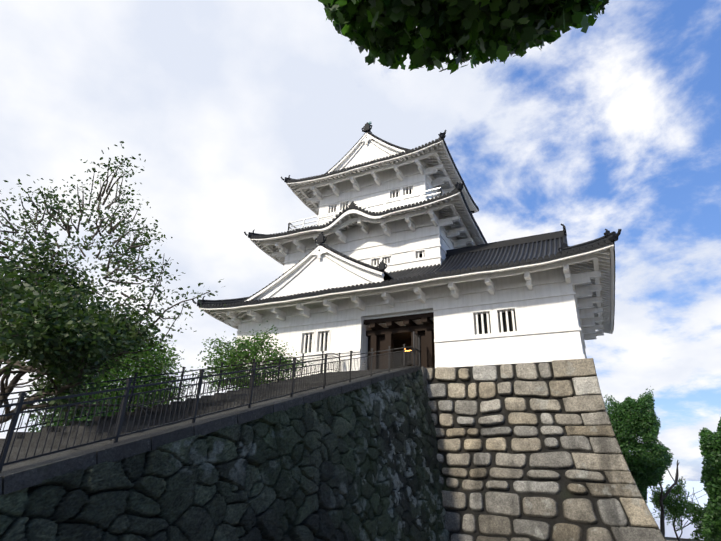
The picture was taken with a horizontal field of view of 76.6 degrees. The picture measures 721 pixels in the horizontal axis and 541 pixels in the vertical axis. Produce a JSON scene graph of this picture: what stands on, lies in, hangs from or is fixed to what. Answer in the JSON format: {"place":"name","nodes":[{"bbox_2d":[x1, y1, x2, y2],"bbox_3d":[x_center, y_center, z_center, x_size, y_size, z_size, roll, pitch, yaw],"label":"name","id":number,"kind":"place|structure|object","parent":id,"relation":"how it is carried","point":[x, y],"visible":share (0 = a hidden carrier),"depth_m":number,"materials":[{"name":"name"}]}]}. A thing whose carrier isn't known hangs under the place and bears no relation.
{"place":"outdoors","nodes":[
{"label":"outdoors","id":0,"kind":"place"},
{"bbox_2d":[0,0,720,481],"label":"sky","id":1,"kind":"structure","parent":0,"point":[614,125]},
{"bbox_2d":[235,140,586,383],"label":"castle walls","id":2,"kind":"structure","parent":0,"point":[548,310],"depth_m":28.11,"materials":[{"name":"white paint"}]},
{"bbox_2d":[288,187,444,230],"bbox_3d":[2.212,-2.623,40.099,13.390,1.170,10.590,-9,-26,25],"label":"balcony railing","id":3,"kind":"object","parent":2,"relation":"attached to","point":[384,205],"visible":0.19,"depth_m":35.12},
{"bbox_2d":[201,148,561,304],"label":"roof tiles","id":4,"kind":"object","parent":2,"relation":"on","point":[398,274],"visible":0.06,"depth_m":29.03,"materials":[{"name":"grey tile"}]},
{"bbox_2d":[363,312,434,369],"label":"gate","id":5,"kind":"structure","parent":2,"relation":"in","point":[380,338],"depth_m":26.86,"materials":[{"name":"brown wood"}]},
{"bbox_2d":[199,133,613,339],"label":"roof eaves","id":6,"kind":"object","parent":2,"relation":"attached to","point":[592,273],"visible":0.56,"depth_m":31.09,"materials":[{"name":"white paint"}]},
{"bbox_2d":[192,122,621,330],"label":"keep roof tiles","id":7,"kind":"object","parent":2,"relation":"on","point":[608,238],"visible":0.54,"depth_m":29.80,"materials":[{"name":"grey tile"}]},
{"bbox_2d":[306,137,516,367],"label":"window openings","id":8,"kind":"object","parent":2,"relation":"in","point":[399,340],"visible":0.21,"depth_m":29.40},
{"bbox_2d":[299,184,584,353],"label":"window bars","id":9,"kind":"object","parent":2,"relation":"in","point":[380,260],"visible":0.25,"depth_m":28.57,"materials":[{"name":"white wood"}]},
{"bbox_2d":[318,0,608,73],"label":"tree foliage","id":10,"kind":"object","parent":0,"point":[388,33],"depth_m":4.40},
{"bbox_2d":[646,480,709,522],"bbox_3d":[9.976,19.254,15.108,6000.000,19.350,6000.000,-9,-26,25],"label":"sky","id":11,"kind":"structure","parent":0,"point":[697,486],"depth_m":564.45,"materials":[{"name":"white"}]},
{"bbox_2d":[23,373,142,431],"bbox_3d":[-13.400,7.382,21.854,5.596,6.739,6.264,-9,-26,25],"label":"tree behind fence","id":12,"kind":"object","parent":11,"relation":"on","point":[90,418],"depth_m":21.41,"materials":[{"name":"green plant"}]},
{"bbox_2d":[0,141,239,431],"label":"old cherry tree","id":13,"kind":"object","parent":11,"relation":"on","point":[57,296],"depth_m":12.96,"materials":[{"name":"green plant"}]},
{"bbox_2d":[63,329,197,415],"bbox_3d":[-14.463,7.727,27.424,8.295,10.227,9.598,23,-30,-40],"label":"bush","id":14,"kind":"object","parent":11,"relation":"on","point":[146,371],"depth_m":26.70,"materials":[{"name":"green plant"}]},
{"bbox_2d":[0,367,427,466],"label":"ramp","id":15,"kind":"structure","parent":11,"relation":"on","point":[49,441],"depth_m":12.52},
{"bbox_2d":[0,370,449,540],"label":"stone retaining wall","id":16,"kind":"structure","parent":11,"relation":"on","point":[362,464],"depth_m":11.90,"materials":[{"name":"grey stone"}]},
{"bbox_2d":[0,366,420,494],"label":"wall coping","id":17,"kind":"object","parent":16,"relation":"on","point":[20,476],"visible":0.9,"depth_m":9.30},
{"bbox_2d":[0,331,420,472],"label":"steel stair railings","id":18,"kind":"object","parent":17,"relation":"on","point":[394,360],"visible":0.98,"depth_m":11.98,"materials":[{"name":"black metal"}]},
{"bbox_2d":[191,321,314,393],"bbox_3d":[-5.902,7.246,24.182,7.016,9.149,6.537,-45,-51,60],"label":"bush","id":19,"kind":"object","parent":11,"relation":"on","point":[248,342],"depth_m":24.14,"materials":[{"name":"green plant"}]},
{"bbox_2d":[427,358,664,540],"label":"stone wall","id":20,"kind":"structure","parent":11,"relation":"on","point":[529,451],"depth_m":20.19,"materials":[{"name":"beige stone"}]},
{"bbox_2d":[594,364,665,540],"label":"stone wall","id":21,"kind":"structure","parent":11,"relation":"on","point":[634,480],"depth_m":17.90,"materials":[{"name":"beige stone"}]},
{"bbox_2d":[604,386,679,537],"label":"dark tree","id":22,"kind":"object","parent":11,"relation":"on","point":[657,461],"depth_m":40.86,"materials":[{"name":"green plant"}]},
{"bbox_2d":[647,474,700,540],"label":"airy tree","id":23,"kind":"object","parent":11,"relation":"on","point":[669,499],"depth_m":43.60,"materials":[{"name":"green plant"}]},
{"bbox_2d":[665,537,703,540],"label":"hut walls","id":24,"kind":"structure","parent":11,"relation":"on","point":[673,539],"depth_m":60.27,"materials":[{"name":"grey"}]},
{"bbox_2d":[655,520,703,539],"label":"hut roof","id":25,"kind":"structure","parent":24,"relation":"on","point":[688,530],"depth_m":61.22,"materials":[{"name":"silver metal"}]},
{"bbox_2d":[698,417,720,540],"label":"dark tree","id":26,"kind":"object","parent":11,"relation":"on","point":[711,441],"depth_m":26.88,"materials":[{"name":"green plant"}]},
{"bbox_2d":[686,489,706,540],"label":"airy tree","id":27,"kind":"object","parent":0,"point":[698,518],"depth_m":33.61,"materials":[{"name":"green plant"}]}
]}

